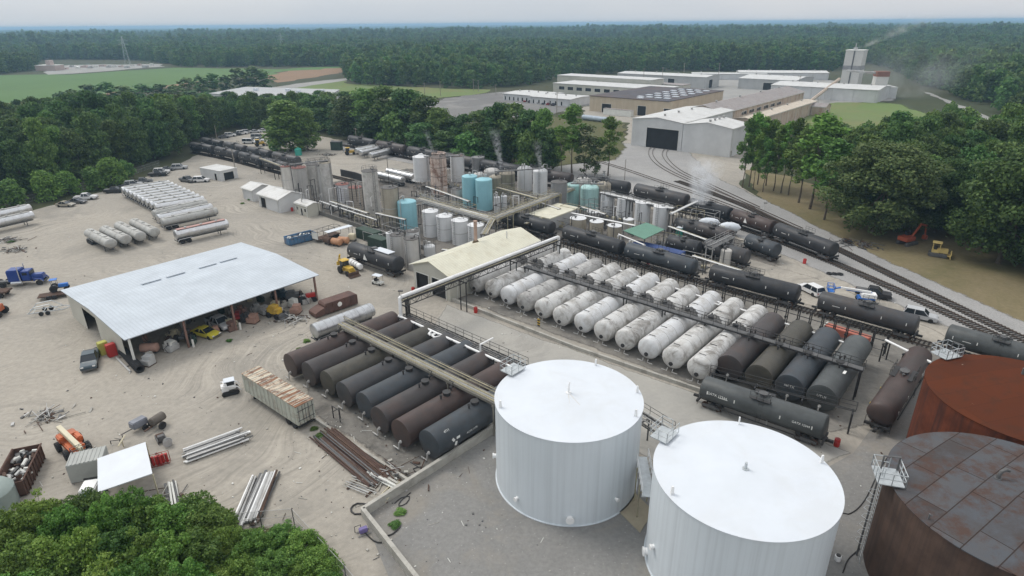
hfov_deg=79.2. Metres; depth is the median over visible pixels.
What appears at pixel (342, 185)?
process tank
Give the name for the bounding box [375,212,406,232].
pipe rack
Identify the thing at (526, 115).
broadleaf tree
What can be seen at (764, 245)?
rail tank car
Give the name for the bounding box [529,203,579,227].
plant building
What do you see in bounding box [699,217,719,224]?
white cover
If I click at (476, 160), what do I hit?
process tank
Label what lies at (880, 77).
loading shed
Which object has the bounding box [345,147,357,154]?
wheel loader
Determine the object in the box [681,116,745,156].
industrial building
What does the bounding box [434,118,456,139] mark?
broadleaf tree
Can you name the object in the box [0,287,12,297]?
brown trailer
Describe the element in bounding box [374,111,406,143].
broadleaf tree
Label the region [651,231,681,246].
pump skid
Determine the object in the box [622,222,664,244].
green canopy
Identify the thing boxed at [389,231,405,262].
process tank
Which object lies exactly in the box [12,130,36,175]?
broadleaf tree
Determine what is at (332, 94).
broadleaf tree
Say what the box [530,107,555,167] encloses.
broadleaf tree
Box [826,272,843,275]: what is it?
tyre stack
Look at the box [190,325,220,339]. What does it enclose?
parked car
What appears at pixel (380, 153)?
tanker trailer
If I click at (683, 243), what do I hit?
rail tank car
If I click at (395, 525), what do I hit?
weed clump
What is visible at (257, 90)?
flat roofed building
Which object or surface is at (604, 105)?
doorway
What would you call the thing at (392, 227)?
pump skid
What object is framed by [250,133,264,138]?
parked van
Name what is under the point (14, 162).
broadleaf tree
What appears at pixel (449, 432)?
horizontal tank
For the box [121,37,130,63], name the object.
pylon
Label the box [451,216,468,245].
process tank
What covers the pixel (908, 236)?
excavator
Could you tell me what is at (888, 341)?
pipe rack
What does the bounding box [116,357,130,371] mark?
lying pipe
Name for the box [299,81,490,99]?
meadow
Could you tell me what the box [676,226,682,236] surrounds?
portable toilet
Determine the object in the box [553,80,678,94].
office block
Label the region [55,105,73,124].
broadleaf tree
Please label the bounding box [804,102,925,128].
lawn
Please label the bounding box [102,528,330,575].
scrub bank
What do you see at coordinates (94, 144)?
broadleaf tree
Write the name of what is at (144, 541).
leafy shrub
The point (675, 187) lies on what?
railway track
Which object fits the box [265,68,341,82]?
red soil
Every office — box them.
[503,90,563,101]
[529,92,589,106]
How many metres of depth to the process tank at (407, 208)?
145.79 m
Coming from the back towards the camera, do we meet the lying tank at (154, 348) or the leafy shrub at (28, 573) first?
the lying tank at (154, 348)
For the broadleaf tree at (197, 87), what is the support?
on the ground at (912, 94)
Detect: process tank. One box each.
[279,161,294,190]
[290,162,309,198]
[305,159,319,197]
[315,164,323,199]
[319,157,334,201]
[335,181,349,206]
[348,184,363,209]
[361,165,381,218]
[380,184,398,228]
[386,229,392,249]
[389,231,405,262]
[397,195,417,229]
[403,234,420,270]
[406,227,420,254]
[412,152,430,186]
[422,208,438,237]
[423,240,435,256]
[429,152,447,194]
[431,148,445,155]
[436,212,452,241]
[450,153,464,181]
[451,186,462,204]
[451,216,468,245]
[462,170,477,207]
[467,221,484,241]
[471,155,484,172]
[473,169,483,177]
[475,172,492,210]
[484,163,499,176]
[489,172,501,200]
[493,193,499,212]
[499,167,514,193]
[501,193,506,209]
[517,163,531,190]
[533,164,547,195]
[551,177,566,204]
[567,179,579,205]
[570,215,585,229]
[576,175,591,188]
[580,180,599,210]
[586,207,599,220]
[589,218,603,234]
[597,178,610,208]
[600,191,614,215]
[607,223,621,238]
[617,194,633,219]
[622,216,633,231]
[634,199,650,225]
[652,203,668,230]
[719,245,731,265]
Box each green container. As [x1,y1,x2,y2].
[355,226,381,240]
[367,234,386,248]
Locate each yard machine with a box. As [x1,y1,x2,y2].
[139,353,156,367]
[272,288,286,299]
[285,289,304,301]
[289,303,302,314]
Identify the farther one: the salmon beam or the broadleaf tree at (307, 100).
the broadleaf tree at (307, 100)
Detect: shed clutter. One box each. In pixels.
[142,334,147,341]
[163,339,179,352]
[165,327,179,337]
[189,335,196,345]
[209,324,219,330]
[217,308,224,313]
[236,305,246,313]
[244,312,249,321]
[249,302,259,312]
[256,295,264,302]
[279,299,287,308]
[300,294,309,304]
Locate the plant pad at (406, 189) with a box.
[310,169,778,272]
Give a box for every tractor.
[0,263,48,287]
[49,278,69,292]
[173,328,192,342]
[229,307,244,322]
[298,289,316,304]
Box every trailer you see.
[0,204,32,216]
[0,211,34,227]
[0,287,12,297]
[27,300,69,315]
[37,291,65,299]
[84,228,116,251]
[99,225,131,247]
[114,221,145,243]
[121,180,169,197]
[124,182,173,199]
[128,184,176,201]
[129,218,159,239]
[132,185,181,203]
[136,187,185,205]
[140,189,189,207]
[145,191,194,209]
[149,193,199,210]
[151,199,207,219]
[154,196,204,208]
[156,203,212,223]
[160,207,218,229]
[173,219,228,243]
[241,366,315,428]
[309,303,375,340]
[311,224,340,240]
[354,144,374,153]
[358,146,380,156]
[368,148,397,159]
[378,171,405,186]
[385,168,413,182]
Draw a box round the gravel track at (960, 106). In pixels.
[925,92,988,119]
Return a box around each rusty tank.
[855,432,1023,575]
[906,339,1023,445]
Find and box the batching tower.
[840,43,867,83]
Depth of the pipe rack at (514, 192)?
162.75 m
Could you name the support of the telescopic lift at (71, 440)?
on the yard at (40, 362)
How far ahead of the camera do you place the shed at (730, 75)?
519.66 m
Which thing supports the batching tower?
on the ground at (912, 94)
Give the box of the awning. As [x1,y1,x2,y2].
[324,225,352,235]
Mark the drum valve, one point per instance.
(837, 557)
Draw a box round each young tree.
[0,177,28,208]
[27,170,68,202]
[53,170,83,195]
[80,166,106,191]
[96,157,130,186]
[118,159,136,179]
[854,119,874,131]
[926,109,940,115]
[942,100,961,110]
[961,106,982,126]
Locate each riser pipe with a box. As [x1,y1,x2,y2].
[310,179,318,210]
[333,184,341,217]
[336,187,341,216]
[350,181,356,214]
[495,191,497,213]
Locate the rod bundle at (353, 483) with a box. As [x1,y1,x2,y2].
[343,475,377,497]
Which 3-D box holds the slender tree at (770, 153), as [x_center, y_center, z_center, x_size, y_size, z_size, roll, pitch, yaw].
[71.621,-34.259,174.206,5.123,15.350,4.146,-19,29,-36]
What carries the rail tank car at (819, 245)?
on the railway track at (903, 293)
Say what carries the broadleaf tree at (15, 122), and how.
on the ground at (912, 94)
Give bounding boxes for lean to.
[240,181,270,201]
[734,99,817,126]
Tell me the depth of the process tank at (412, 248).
121.53 m
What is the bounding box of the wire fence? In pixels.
[239,508,352,575]
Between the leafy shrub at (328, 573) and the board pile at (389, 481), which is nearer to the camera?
the leafy shrub at (328, 573)
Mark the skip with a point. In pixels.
(296, 238)
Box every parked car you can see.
[55,200,75,206]
[68,197,87,203]
[124,180,142,184]
[153,167,169,172]
[163,166,174,170]
[171,163,187,168]
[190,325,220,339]
[192,176,210,182]
[218,134,229,138]
[224,132,235,136]
[236,130,247,133]
[798,282,825,296]
[904,304,938,323]
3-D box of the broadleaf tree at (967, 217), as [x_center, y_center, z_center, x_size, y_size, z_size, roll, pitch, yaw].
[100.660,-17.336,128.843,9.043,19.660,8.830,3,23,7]
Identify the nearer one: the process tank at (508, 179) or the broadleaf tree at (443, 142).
the process tank at (508, 179)
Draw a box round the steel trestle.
[110,435,125,446]
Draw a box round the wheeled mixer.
[144,411,165,431]
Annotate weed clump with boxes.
[310,426,319,430]
[315,431,325,438]
[388,519,400,529]
[393,507,406,515]
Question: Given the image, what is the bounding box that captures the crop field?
[0,68,274,102]
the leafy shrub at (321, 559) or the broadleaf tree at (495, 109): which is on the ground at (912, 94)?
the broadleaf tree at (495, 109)
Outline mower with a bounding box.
[246,313,259,323]
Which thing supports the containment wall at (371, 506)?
on the tank farm gravel
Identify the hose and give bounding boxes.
[350,502,365,514]
[365,525,400,542]
[394,492,410,505]
[842,549,859,572]
[843,458,886,513]
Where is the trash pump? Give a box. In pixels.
[354,524,370,537]
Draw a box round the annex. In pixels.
[662,82,690,87]
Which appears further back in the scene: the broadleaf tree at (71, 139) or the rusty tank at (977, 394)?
the broadleaf tree at (71, 139)
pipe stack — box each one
[181,427,252,462]
[235,469,279,526]
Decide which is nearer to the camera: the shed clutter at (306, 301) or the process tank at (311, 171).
the shed clutter at (306, 301)
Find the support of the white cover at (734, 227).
on the plant pad at (406, 189)
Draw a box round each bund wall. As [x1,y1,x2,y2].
[319,211,423,249]
[340,169,361,180]
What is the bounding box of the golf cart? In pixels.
[372,273,383,285]
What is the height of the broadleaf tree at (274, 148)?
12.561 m
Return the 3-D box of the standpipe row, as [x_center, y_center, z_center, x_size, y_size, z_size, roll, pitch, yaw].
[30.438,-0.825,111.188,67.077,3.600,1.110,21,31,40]
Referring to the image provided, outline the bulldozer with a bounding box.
[928,240,951,259]
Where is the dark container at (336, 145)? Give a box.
[330,141,342,149]
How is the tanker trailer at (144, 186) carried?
on the yard at (40, 362)
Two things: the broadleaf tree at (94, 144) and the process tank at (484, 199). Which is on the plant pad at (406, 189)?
the process tank at (484, 199)
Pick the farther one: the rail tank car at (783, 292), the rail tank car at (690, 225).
the rail tank car at (690, 225)
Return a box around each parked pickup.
[73,192,98,199]
[80,348,99,371]
[103,186,120,193]
[136,177,152,182]
[147,170,168,176]
[178,175,193,182]
[204,313,227,330]
[855,285,891,300]
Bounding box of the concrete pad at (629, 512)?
[620,494,648,531]
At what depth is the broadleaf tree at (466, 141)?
214.09 m
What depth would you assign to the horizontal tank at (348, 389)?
80.35 m
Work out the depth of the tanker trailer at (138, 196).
169.65 m
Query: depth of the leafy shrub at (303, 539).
56.13 m
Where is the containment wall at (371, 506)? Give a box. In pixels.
[361,425,492,575]
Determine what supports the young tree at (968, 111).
on the ground at (912, 94)
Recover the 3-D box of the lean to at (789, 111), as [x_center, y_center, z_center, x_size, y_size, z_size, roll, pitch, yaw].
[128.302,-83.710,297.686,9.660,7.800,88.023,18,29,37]
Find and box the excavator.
[896,223,927,246]
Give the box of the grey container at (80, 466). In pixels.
[65,445,108,483]
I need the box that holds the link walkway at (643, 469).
[634,448,652,516]
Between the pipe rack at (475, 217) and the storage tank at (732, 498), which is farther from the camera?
the pipe rack at (475, 217)
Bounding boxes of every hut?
[199,164,237,180]
[294,199,320,216]
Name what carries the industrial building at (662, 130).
on the yard at (40, 362)
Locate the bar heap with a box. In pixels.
[309,427,390,486]
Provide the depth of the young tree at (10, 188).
166.00 m
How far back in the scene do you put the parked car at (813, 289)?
109.76 m
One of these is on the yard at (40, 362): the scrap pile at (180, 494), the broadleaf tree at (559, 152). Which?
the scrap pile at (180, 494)
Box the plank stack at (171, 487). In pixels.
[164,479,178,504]
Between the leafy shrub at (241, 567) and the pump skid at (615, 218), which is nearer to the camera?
the leafy shrub at (241, 567)
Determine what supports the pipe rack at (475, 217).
on the plant pad at (406, 189)
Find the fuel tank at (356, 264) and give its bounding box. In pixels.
[349,258,362,269]
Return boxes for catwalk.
[338,316,495,435]
[523,259,866,399]
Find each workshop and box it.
[256,185,305,212]
[409,220,540,301]
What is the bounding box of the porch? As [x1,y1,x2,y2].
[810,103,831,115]
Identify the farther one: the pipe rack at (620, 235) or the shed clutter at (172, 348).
the pipe rack at (620, 235)
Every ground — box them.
[0,57,1018,247]
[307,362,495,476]
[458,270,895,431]
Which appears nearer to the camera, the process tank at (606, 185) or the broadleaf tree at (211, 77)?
the process tank at (606, 185)
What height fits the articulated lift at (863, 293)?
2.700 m
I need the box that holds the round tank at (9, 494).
[0,476,19,510]
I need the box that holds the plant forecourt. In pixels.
[579,80,894,105]
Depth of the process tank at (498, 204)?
158.68 m
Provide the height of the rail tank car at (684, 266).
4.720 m
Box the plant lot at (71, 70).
[44,64,164,74]
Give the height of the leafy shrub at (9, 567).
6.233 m
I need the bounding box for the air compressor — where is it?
[121,415,148,437]
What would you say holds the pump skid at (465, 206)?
on the plant pad at (406, 189)
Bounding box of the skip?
[283,230,315,245]
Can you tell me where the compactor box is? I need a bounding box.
[309,291,357,317]
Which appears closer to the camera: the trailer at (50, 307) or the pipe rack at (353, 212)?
the trailer at (50, 307)
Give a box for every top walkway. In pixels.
[287,156,328,164]
[424,152,459,156]
[494,164,540,171]
[571,179,603,184]
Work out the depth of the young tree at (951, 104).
246.53 m
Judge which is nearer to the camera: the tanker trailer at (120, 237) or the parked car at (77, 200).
the tanker trailer at (120, 237)
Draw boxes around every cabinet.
[96,340,106,355]
[104,342,117,357]
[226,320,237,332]
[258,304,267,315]
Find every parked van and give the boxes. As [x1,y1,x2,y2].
[242,138,254,143]
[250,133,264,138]
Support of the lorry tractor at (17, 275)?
on the yard at (40, 362)
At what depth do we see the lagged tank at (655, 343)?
91.48 m
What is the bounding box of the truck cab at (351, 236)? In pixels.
[348,233,356,241]
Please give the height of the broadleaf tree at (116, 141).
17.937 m
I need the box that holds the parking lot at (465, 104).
[426,90,567,119]
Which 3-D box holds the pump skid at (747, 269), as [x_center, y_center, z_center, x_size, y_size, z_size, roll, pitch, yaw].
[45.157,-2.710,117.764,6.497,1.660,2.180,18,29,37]
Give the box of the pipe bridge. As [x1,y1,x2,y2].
[398,236,560,319]
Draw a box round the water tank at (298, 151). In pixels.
[294,147,301,155]
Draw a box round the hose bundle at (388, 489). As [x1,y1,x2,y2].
[380,481,399,502]
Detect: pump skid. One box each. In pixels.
[324,199,342,211]
[341,206,359,218]
[354,213,380,227]
[363,228,385,241]
[382,221,406,231]
[393,224,414,235]
[413,184,438,199]
[422,193,446,207]
[442,201,462,215]
[447,174,460,187]
[451,201,478,216]
[482,215,504,229]
[494,203,518,214]
[505,193,528,207]
[556,218,571,229]
[560,203,587,220]
[585,203,610,217]
[594,216,614,228]
[600,206,625,221]
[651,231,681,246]
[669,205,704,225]
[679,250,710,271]
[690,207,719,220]
[737,265,760,271]
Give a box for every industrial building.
[589,86,723,115]
[631,106,734,150]
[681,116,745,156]
[696,86,804,118]
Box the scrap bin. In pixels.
[0,443,45,495]
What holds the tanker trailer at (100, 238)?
on the yard at (40, 362)
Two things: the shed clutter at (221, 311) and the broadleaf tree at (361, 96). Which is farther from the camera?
the broadleaf tree at (361, 96)
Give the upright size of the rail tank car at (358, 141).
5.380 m
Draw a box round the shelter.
[97,442,158,493]
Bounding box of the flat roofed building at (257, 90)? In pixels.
[209,87,339,98]
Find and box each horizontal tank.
[283,311,398,378]
[301,317,416,387]
[320,324,436,397]
[336,332,454,408]
[356,340,476,419]
[371,350,493,435]
[391,360,510,449]
[419,385,497,460]
[717,312,784,380]
[745,320,812,389]
[775,327,840,400]
[806,335,871,410]
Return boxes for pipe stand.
[331,406,340,421]
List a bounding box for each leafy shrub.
[0,501,49,552]
[0,530,57,575]
[0,560,20,574]
[0,569,56,575]
[10,555,80,575]
[15,487,61,527]
[22,535,85,575]
[35,500,87,543]
[51,556,95,575]
[54,525,104,571]
[61,487,113,536]
[81,522,146,570]
[81,550,125,575]
[84,491,128,540]
[104,485,156,533]
[107,556,151,575]
[109,526,165,573]
[124,493,170,534]
[137,530,203,573]
[138,559,181,575]
[142,501,200,537]
[164,489,217,537]
[168,556,216,575]
[169,524,229,573]
[182,502,238,544]
[203,533,235,563]
[206,564,235,575]
[212,524,244,553]
[225,548,259,575]
[229,525,280,565]
[254,548,295,575]
[266,519,302,550]
[279,528,328,563]
[282,561,317,575]
[292,543,345,575]
[319,571,342,575]
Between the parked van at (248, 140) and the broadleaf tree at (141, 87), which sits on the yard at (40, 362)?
the parked van at (248, 140)
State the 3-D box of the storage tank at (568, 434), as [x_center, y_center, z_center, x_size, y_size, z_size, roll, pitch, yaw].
[5.657,14.924,64.625,15.500,11.652,15.510,-1,23,0]
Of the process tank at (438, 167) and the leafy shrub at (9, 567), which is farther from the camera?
the process tank at (438, 167)
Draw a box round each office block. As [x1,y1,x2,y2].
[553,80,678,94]
[557,73,664,84]
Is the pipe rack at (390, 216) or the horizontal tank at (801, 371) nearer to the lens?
the horizontal tank at (801, 371)
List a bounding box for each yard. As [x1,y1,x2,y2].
[0,106,948,575]
[704,259,979,354]
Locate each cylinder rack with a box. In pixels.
[149,452,163,467]
[157,450,170,465]
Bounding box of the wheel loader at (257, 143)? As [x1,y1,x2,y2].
[254,139,267,146]
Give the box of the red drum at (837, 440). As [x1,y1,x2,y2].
[833,437,840,446]
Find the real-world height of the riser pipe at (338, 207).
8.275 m
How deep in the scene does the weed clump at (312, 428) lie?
74.80 m
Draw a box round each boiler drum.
[322,236,331,244]
[330,238,342,246]
[338,236,349,244]
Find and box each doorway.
[223,171,234,180]
[260,197,266,207]
[415,271,429,293]
[431,276,446,300]
[601,103,611,111]
[637,105,645,115]
[645,127,678,150]
[667,78,674,82]
[762,82,773,89]
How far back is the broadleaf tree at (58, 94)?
388.42 m
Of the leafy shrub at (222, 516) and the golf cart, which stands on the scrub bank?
the leafy shrub at (222, 516)
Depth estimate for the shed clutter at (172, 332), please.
96.68 m
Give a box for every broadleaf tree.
[0,120,7,130]
[0,126,22,145]
[0,131,22,178]
[0,138,38,196]
[0,168,4,180]
[3,116,22,174]
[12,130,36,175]
[14,104,37,117]
[22,115,58,185]
[37,109,55,119]
[37,116,54,125]
[41,124,58,163]
[41,125,74,172]
[51,119,66,127]
[52,91,63,96]
[54,126,80,176]
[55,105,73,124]
[55,107,81,154]
[57,130,96,180]
[64,89,80,93]
[70,111,112,172]
[71,107,100,129]
[78,84,104,93]
[83,129,101,167]
[92,81,117,97]
[99,119,130,161]
[104,102,134,161]
[113,85,132,95]
[118,116,152,167]
[129,83,154,97]
[145,84,168,94]
[165,84,183,94]
[176,77,194,91]
[182,90,199,96]
[190,74,208,92]
[200,73,220,92]
[217,75,233,90]
[219,91,235,99]
[228,68,247,87]
[238,65,267,86]
[255,71,276,87]
[258,99,314,151]
[259,93,274,97]
[266,124,282,150]
[289,107,322,150]
[298,94,322,129]
[308,96,335,130]
[312,90,321,94]
[318,91,337,101]
[322,102,348,134]
[328,95,359,136]
[336,91,356,107]
[347,87,380,137]
[351,113,383,139]
[364,85,407,137]
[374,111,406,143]
[388,87,426,140]
[402,122,436,148]
[403,95,439,141]
[424,107,452,149]
[430,130,461,152]
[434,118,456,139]
[447,113,473,151]
[448,130,483,156]
[460,109,499,155]
[476,130,514,161]
[480,102,515,162]
[494,102,529,162]
[510,108,544,159]
[513,129,546,167]
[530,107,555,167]
[536,129,564,168]
[552,126,573,171]
[553,103,587,172]
[572,124,597,174]
[585,140,604,174]
[595,116,622,175]
[784,125,823,202]
[796,111,854,208]
[811,138,853,219]
[813,137,955,235]
[863,165,909,225]
[891,141,927,176]
[893,170,926,231]
[920,156,978,232]
[925,154,941,222]
[939,162,982,234]
[942,144,996,201]
[943,146,1023,266]
[966,186,1017,248]
[981,156,1004,165]
[989,140,1022,158]
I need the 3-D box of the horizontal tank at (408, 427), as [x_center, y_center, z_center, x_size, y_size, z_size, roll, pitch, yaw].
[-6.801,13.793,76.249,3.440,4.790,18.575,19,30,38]
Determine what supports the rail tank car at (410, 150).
on the railway track at (903, 293)
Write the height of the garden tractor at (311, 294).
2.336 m
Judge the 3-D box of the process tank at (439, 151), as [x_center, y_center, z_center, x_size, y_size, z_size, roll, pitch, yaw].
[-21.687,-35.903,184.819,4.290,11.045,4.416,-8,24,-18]
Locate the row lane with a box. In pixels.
[435,304,849,461]
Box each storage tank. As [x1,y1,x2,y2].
[493,354,643,526]
[642,416,844,575]
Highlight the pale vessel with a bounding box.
[592,116,600,121]
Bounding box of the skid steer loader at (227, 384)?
[220,376,241,396]
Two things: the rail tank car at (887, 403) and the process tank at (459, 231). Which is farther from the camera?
the process tank at (459, 231)
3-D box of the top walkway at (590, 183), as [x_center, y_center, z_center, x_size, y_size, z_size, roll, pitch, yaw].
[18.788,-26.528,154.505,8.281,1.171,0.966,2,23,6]
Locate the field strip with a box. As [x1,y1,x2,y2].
[266,66,340,74]
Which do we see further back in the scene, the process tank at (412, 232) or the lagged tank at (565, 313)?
the process tank at (412, 232)
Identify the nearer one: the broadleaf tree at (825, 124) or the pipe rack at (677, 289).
the pipe rack at (677, 289)
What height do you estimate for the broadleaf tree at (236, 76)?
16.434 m
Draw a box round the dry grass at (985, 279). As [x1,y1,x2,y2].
[745,170,1023,320]
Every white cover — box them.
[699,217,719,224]
[719,222,740,234]
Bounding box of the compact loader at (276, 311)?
[266,303,290,320]
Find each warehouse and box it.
[618,70,719,88]
[738,73,813,89]
[771,80,890,102]
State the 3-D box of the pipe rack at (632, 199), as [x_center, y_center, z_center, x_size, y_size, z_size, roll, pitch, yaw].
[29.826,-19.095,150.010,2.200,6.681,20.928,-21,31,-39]
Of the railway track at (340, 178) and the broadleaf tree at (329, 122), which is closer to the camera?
the railway track at (340, 178)
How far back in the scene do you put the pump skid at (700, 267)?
122.47 m
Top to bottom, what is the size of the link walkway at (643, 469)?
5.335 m
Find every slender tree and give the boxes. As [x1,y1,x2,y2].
[736,117,759,187]
[746,110,769,186]
[748,132,765,189]
[755,116,772,184]
[759,139,776,191]
[763,119,781,185]
[770,124,787,190]
[776,120,797,192]
[783,117,809,194]
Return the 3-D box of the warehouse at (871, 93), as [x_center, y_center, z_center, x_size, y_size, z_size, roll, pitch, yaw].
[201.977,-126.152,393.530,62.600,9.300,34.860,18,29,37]
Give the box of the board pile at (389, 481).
[367,471,401,488]
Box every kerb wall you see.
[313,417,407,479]
[452,298,699,391]
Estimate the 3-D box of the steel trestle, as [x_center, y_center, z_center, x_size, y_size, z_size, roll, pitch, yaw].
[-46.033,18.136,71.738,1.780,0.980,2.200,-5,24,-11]
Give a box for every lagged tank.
[468,245,555,295]
[485,248,570,301]
[500,253,586,308]
[516,258,603,315]
[534,262,620,322]
[552,268,638,329]
[573,272,659,336]
[593,278,678,345]
[615,284,699,354]
[637,291,721,363]
[661,297,744,373]
[686,304,767,384]
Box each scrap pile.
[0,236,36,243]
[0,245,36,253]
[10,403,92,432]
[133,484,187,503]
[268,313,318,326]
[315,152,344,155]
[357,456,428,490]
[829,237,863,246]
[846,239,884,250]
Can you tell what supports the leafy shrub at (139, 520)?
on the scrub bank
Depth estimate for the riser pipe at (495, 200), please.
157.11 m
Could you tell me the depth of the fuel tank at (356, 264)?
123.12 m
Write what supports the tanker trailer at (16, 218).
on the yard at (40, 362)
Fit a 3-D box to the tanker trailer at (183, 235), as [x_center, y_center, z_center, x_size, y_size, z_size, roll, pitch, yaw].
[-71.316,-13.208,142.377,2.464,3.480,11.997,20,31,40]
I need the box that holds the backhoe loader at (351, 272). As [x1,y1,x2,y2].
[336,254,360,278]
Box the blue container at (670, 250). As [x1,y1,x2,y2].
[633,240,685,255]
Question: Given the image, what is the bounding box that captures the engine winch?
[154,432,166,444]
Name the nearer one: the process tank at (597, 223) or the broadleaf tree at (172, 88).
the process tank at (597, 223)
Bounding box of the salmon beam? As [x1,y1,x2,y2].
[823,322,871,341]
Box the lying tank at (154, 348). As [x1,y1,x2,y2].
[139,342,159,354]
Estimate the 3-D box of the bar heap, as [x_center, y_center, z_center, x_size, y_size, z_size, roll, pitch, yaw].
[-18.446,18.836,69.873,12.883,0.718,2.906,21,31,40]
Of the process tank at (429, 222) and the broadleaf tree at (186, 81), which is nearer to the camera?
the process tank at (429, 222)
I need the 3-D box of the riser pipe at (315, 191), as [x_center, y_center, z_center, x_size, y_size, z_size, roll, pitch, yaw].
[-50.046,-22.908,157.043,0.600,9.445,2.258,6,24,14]
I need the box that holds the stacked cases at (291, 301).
[287,297,297,307]
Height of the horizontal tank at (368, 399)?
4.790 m
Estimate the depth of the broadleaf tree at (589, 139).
194.14 m
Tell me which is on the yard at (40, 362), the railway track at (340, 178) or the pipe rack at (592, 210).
the railway track at (340, 178)
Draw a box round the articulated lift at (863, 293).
[827,282,876,301]
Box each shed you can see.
[60,242,318,359]
[691,71,767,79]
[736,69,828,79]
[846,70,897,97]
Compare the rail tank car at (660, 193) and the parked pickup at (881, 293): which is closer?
the parked pickup at (881, 293)
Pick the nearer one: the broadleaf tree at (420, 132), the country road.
the broadleaf tree at (420, 132)
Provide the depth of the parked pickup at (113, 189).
181.62 m
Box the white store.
[603,108,633,116]
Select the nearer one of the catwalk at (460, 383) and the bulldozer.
the catwalk at (460, 383)
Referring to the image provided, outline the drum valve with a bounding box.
[834,553,841,561]
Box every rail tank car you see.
[189,142,215,155]
[200,136,223,146]
[214,146,239,160]
[222,140,247,152]
[237,151,263,167]
[246,145,272,157]
[262,157,287,171]
[271,151,300,165]
[347,134,376,146]
[347,242,405,276]
[375,139,407,156]
[406,145,435,160]
[446,151,471,170]
[479,158,520,179]
[499,210,556,237]
[532,165,573,182]
[561,225,625,258]
[577,173,631,195]
[622,242,699,278]
[632,183,689,210]
[666,233,702,258]
[672,216,708,239]
[686,198,732,222]
[693,221,734,242]
[693,376,833,447]
[701,238,750,268]
[705,264,803,306]
[728,209,776,236]
[742,233,781,261]
[771,223,839,259]
[812,291,922,339]
[863,346,931,433]
[937,324,1023,360]
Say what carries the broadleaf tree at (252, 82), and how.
on the ground at (912, 94)
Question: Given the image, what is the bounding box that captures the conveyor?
[811,78,840,102]
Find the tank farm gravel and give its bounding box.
[367,373,924,575]
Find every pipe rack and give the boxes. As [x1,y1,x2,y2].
[258,155,285,179]
[319,201,377,227]
[329,201,369,223]
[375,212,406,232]
[398,307,527,365]
[416,194,495,223]
[416,203,426,217]
[425,186,470,208]
[460,208,492,226]
[480,218,496,237]
[488,189,559,231]
[496,184,544,210]
[524,197,560,211]
[560,182,582,195]
[570,254,843,342]
[571,212,635,235]
[580,206,606,223]
[599,188,675,231]
[617,234,645,245]
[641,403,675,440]
[668,200,699,234]
[668,226,706,242]
[692,255,741,274]
[704,230,735,267]
[709,365,857,433]
[878,339,932,382]
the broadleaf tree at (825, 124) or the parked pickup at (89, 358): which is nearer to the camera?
the parked pickup at (89, 358)
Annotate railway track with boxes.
[190,152,334,186]
[332,175,354,181]
[343,144,1001,334]
[467,216,967,353]
[601,161,750,212]
[648,149,802,227]
[662,149,759,207]
[674,180,1023,342]
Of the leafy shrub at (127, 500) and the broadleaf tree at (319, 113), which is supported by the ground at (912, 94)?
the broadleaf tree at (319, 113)
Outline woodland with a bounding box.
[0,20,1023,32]
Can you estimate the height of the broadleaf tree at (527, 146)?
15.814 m
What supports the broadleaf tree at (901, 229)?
on the ground at (912, 94)
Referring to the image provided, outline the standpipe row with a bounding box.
[541,234,890,355]
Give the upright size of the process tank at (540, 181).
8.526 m
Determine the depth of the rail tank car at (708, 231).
135.08 m
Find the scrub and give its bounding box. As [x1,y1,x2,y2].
[486,117,627,166]
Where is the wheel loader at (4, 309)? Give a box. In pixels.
[0,303,8,316]
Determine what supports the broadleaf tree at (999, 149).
on the ground at (912, 94)
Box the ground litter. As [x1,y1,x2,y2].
[21,173,883,570]
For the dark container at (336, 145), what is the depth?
240.84 m
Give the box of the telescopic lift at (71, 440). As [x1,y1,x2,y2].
[54,425,92,460]
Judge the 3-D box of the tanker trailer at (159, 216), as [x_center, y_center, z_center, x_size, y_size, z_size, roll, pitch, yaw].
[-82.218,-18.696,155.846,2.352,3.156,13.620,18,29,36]
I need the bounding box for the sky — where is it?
[0,0,1023,28]
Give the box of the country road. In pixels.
[272,78,346,87]
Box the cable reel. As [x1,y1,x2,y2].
[163,437,172,446]
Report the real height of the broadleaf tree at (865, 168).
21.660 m
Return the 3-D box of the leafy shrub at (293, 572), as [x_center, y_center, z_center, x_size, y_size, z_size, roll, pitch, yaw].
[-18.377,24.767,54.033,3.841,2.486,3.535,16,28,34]
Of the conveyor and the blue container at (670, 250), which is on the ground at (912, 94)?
the conveyor
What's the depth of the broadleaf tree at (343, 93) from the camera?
317.57 m
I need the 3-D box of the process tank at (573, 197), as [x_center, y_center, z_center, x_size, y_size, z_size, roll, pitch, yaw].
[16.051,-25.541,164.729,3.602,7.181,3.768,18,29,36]
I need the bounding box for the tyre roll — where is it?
[118,347,144,372]
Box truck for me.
[78,476,107,495]

